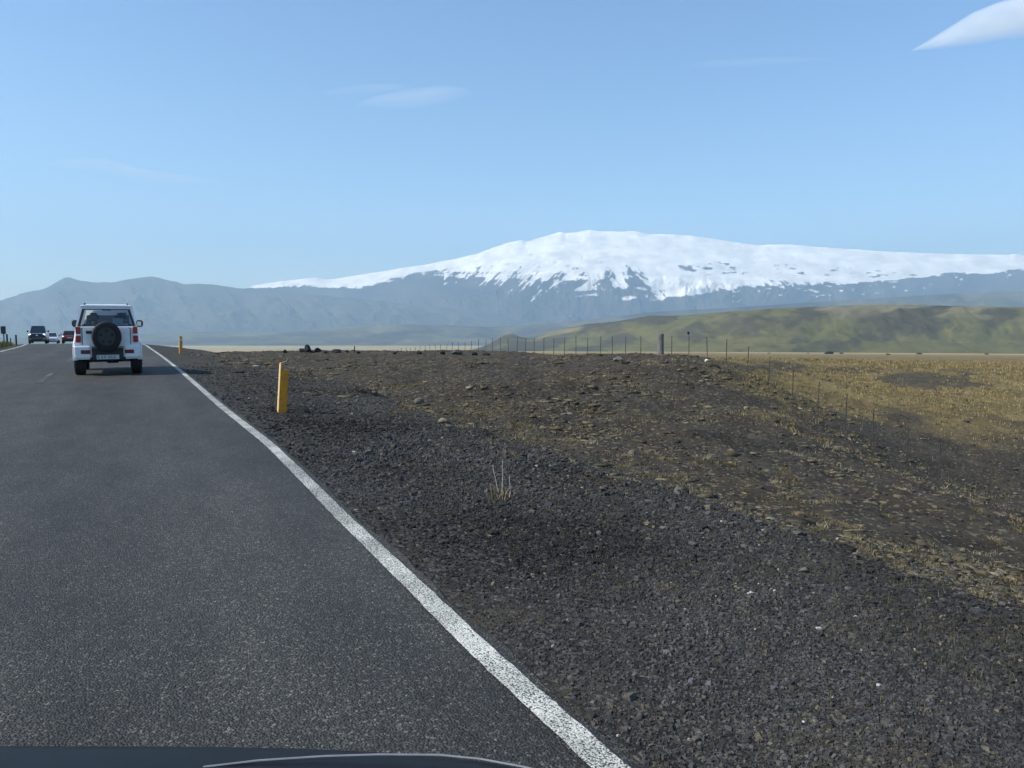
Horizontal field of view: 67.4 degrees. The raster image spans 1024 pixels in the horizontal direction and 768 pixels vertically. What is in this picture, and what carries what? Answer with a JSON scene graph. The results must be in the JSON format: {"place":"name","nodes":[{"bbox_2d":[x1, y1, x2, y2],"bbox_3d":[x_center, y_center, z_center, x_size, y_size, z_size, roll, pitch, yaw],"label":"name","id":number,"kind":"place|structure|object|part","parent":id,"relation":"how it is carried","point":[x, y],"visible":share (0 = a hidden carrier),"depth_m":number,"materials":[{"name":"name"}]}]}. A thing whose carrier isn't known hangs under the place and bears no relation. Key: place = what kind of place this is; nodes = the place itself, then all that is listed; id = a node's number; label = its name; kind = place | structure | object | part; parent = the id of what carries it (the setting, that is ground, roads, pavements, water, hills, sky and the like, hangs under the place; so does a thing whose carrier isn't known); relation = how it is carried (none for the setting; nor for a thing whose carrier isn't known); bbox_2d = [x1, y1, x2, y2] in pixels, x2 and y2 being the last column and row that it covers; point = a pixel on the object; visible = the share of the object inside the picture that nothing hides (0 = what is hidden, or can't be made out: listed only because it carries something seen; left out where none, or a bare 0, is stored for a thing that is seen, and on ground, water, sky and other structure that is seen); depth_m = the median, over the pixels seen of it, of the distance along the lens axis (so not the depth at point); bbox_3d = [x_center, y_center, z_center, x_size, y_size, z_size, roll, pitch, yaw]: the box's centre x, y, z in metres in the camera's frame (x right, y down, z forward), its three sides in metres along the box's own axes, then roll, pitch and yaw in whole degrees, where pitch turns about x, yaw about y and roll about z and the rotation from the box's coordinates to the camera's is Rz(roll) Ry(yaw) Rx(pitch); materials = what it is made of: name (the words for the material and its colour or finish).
{"place":"outdoors","nodes":[
{"label":"outdoors","id":0,"kind":"place"},
{"bbox_2d":[0,276,542,337],"bbox_3d":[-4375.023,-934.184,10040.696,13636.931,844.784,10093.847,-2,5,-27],"label":"mountain","id":1,"kind":"structure","parent":0,"point":[159,305],"depth_m":8725.55,"materials":[{"name":"stone"}]},
{"bbox_2d":[0,344,642,767],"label":"road","id":2,"kind":"structure","parent":0,"point":[184,562],"depth_m":3.32,"materials":[{"name":"grey asphalt"}]},
{"bbox_2d":[27,326,48,343],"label":"car","id":3,"kind":"object","parent":2,"relation":"on","point":[38,334],"visible":1,"depth_m":82.38,"materials":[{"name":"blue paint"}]},
{"bbox_2d":[38,373,53,381],"bbox_3d":[-10.258,-0.153,16.929,0.100,0.001,3.000,-2,5,-27],"label":"dash","id":4,"kind":"object","parent":2,"relation":"on","point":[45,377],"visible":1,"depth_m":16.79,"materials":[{"name":"paint"}]},
{"bbox_2d":[49,332,59,343],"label":"white hatchback","id":5,"kind":"object","parent":2,"relation":"on","point":[54,337],"visible":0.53,"depth_m":105.00,"materials":[{"name":"silver metal"}]},
{"bbox_2d":[60,331,74,343],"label":"red car","id":6,"kind":"object","parent":2,"relation":"on","point":[67,336],"visible":0.58,"depth_m":92.93,"materials":[{"name":"paint"}]},
{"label":"rear window","id":7,"kind":"part","parent":6,"relation":"part of","materials":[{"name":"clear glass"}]},
{"bbox_2d":[72,303,142,374],"bbox_3d":[-9.922,-1.137,18.880,1.575,1.654,3.671,-2,5,-27],"label":"white suv","id":8,"kind":"object","parent":2,"relation":"on","point":[108,333],"visible":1,"depth_m":17.53,"materials":[{"name":"paint"}]},
{"bbox_2d":[0,746,530,767],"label":"car","id":9,"kind":"object","parent":2,"relation":"on","point":[109,757],"visible":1,"depth_m":0.76,"materials":[{"name":"black paint"}]},
{"bbox_2d":[143,344,630,767],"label":"edge line","id":10,"kind":"object","parent":2,"relation":"on","point":[590,749],"visible":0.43,"depth_m":2.96,"materials":[{"name":"paint"}]},
{"bbox_2d":[0,344,1023,767],"bbox_3d":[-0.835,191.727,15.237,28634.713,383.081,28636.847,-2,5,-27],"label":"ground","id":11,"kind":"structure","parent":0,"point":[1008,456],"depth_m":12.13,"materials":[{"name":"black gravel"}]},
{"bbox_2d":[0,326,5,341],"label":"road sign","id":12,"kind":"object","parent":11,"relation":"on","point":[3,330],"visible":0.8,"depth_m":46.89,"materials":[{"name":"metal"}]},
{"bbox_2d":[0,340,14,347],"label":"verge grass","id":13,"kind":"structure","parent":11,"relation":"on","point":[4,344],"depth_m":38.77,"materials":[{"name":"green plant"}]},
{"bbox_2d":[179,336,181,353],"bbox_3d":[-13.703,-1.481,31.769,0.120,0.970,0.074,-1,6,-36],"label":"marker post","id":14,"kind":"object","parent":11,"relation":"on","point":[180,344],"visible":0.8,"depth_m":31.72,"materials":[{"name":"yellow plastic"}]},
{"bbox_2d":[277,359,288,412],"bbox_3d":[-3.217,0.144,10.774,0.120,1.012,0.067,2,4,-36],"label":"marker post","id":15,"kind":"object","parent":11,"relation":"on","point":[282,391],"visible":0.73,"depth_m":10.74,"materials":[{"name":"yellow plastic"}]},
{"bbox_2d":[304,344,310,351],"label":"boulder","id":16,"kind":"object","parent":11,"relation":"on","point":[307,348],"visible":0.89,"depth_m":52.29,"materials":[{"name":"stone"}]},
{"bbox_2d":[331,349,340,352],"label":"boulder","id":17,"kind":"object","parent":11,"relation":"on","point":[336,350],"visible":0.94,"depth_m":52.15,"materials":[{"name":"stone"}]},
{"bbox_2d":[414,398,423,402],"bbox_3d":[-2.468,0.452,20.404,0.263,0.174,0.276,1,5,7],"label":"stone","id":18,"kind":"object","parent":11,"relation":"on","point":[418,400],"visible":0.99,"depth_m":20.32,"materials":[{"name":"grey stone"}]},
{"bbox_2d":[451,350,461,354],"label":"boulder","id":19,"kind":"object","parent":11,"relation":"on","point":[457,352],"visible":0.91,"depth_m":45.48,"materials":[{"name":"stone"}]},
{"bbox_2d":[486,460,519,499],"bbox_3d":[-0.074,0.722,5.749,0.314,0.316,0.262,-2,5,-27],"label":"dried plant","id":20,"kind":"object","parent":11,"relation":"on","point":[505,492],"visible":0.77,"depth_m":5.74,"materials":[{"name":"beige plant"}]},
{"bbox_2d":[184,350,1023,604],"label":"dry tufts","id":21,"kind":"object","parent":11,"relation":"on","point":[859,451],"visible":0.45,"depth_m":19.95,"materials":[{"name":"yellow plant"}]},
{"bbox_2d":[186,348,1023,614],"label":"scattered stones","id":22,"kind":"object","parent":11,"relation":"on","point":[976,610],"visible":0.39,"depth_m":9.71,"materials":[{"name":"grey stone"}]},
{"bbox_2d":[187,350,1023,605],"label":"moss cushions","id":23,"kind":"object","parent":11,"relation":"on","point":[843,545],"visible":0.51,"depth_m":17.20,"materials":[{"name":"plant"}]},
{"bbox_2d":[228,353,1023,603],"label":"grass mats","id":24,"kind":"object","parent":11,"relation":"on","point":[844,525],"depth_m":12.95,"materials":[{"name":"brown plant"}]},
{"bbox_2d":[628,450,635,454],"bbox_3d":[2.029,1.163,12.996,0.138,0.108,0.143,1,5,10],"label":"stone","id":25,"kind":"object","parent":11,"relation":"on","point":[631,452],"visible":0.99,"depth_m":12.95,"materials":[{"name":"beige stone"}]},
{"bbox_2d":[393,331,940,478],"bbox_3d":[-1.423,-1.577,55.897,0.367,5.000,68.972,-2,5,-27],"label":"fence","id":26,"kind":"object","parent":11,"relation":"on","point":[660,343],"visible":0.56,"depth_m":36.38,"materials":[{"name":"brown wood"}]},
{"bbox_2d":[795,511,805,516],"bbox_3d":[3.395,1.542,9.047,0.128,0.081,0.136,1,5,17],"label":"stone","id":27,"kind":"object","parent":11,"relation":"on","point":[800,513],"visible":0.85,"depth_m":9.00,"materials":[{"name":"beige stone"}]},
{"bbox_2d":[694,355,1023,455],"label":"dry grass","id":28,"kind":"structure","parent":11,"relation":"on","point":[972,363],"depth_m":48.55,"materials":[{"name":"yellow plant"}]},
{"bbox_2d":[0,291,1023,345],"bbox_3d":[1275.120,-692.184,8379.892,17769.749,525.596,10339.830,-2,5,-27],"label":"foothill","id":29,"kind":"structure","parent":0,"point":[409,335],"depth_m":6096.14,"materials":[{"name":"grey stone"}]},
{"bbox_2d":[0,0,1023,299],"label":"sky","id":30,"kind":"structure","parent":0,"point":[243,144],"materials":[{"name":"blue"}]},
{"bbox_2d":[180,363,1023,767],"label":"gravel","id":31,"kind":"structure","parent":0,"point":[604,545],"depth_m":3.55,"materials":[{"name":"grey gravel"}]},
{"bbox_2d":[245,230,1023,323],"bbox_3d":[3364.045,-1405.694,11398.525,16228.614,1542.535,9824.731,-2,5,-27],"label":"ice mountain","id":32,"kind":"structure","parent":0,"point":[558,277],"depth_m":9899.96,"materials":[{"name":"white snow"}]},
{"bbox_2d":[473,305,1023,353],"bbox_3d":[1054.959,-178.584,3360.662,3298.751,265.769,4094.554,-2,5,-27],"label":"green hill","id":33,"kind":"structure","parent":0,"point":[914,329],"depth_m":1655.80,"materials":[{"name":"green plant"}]}
]}

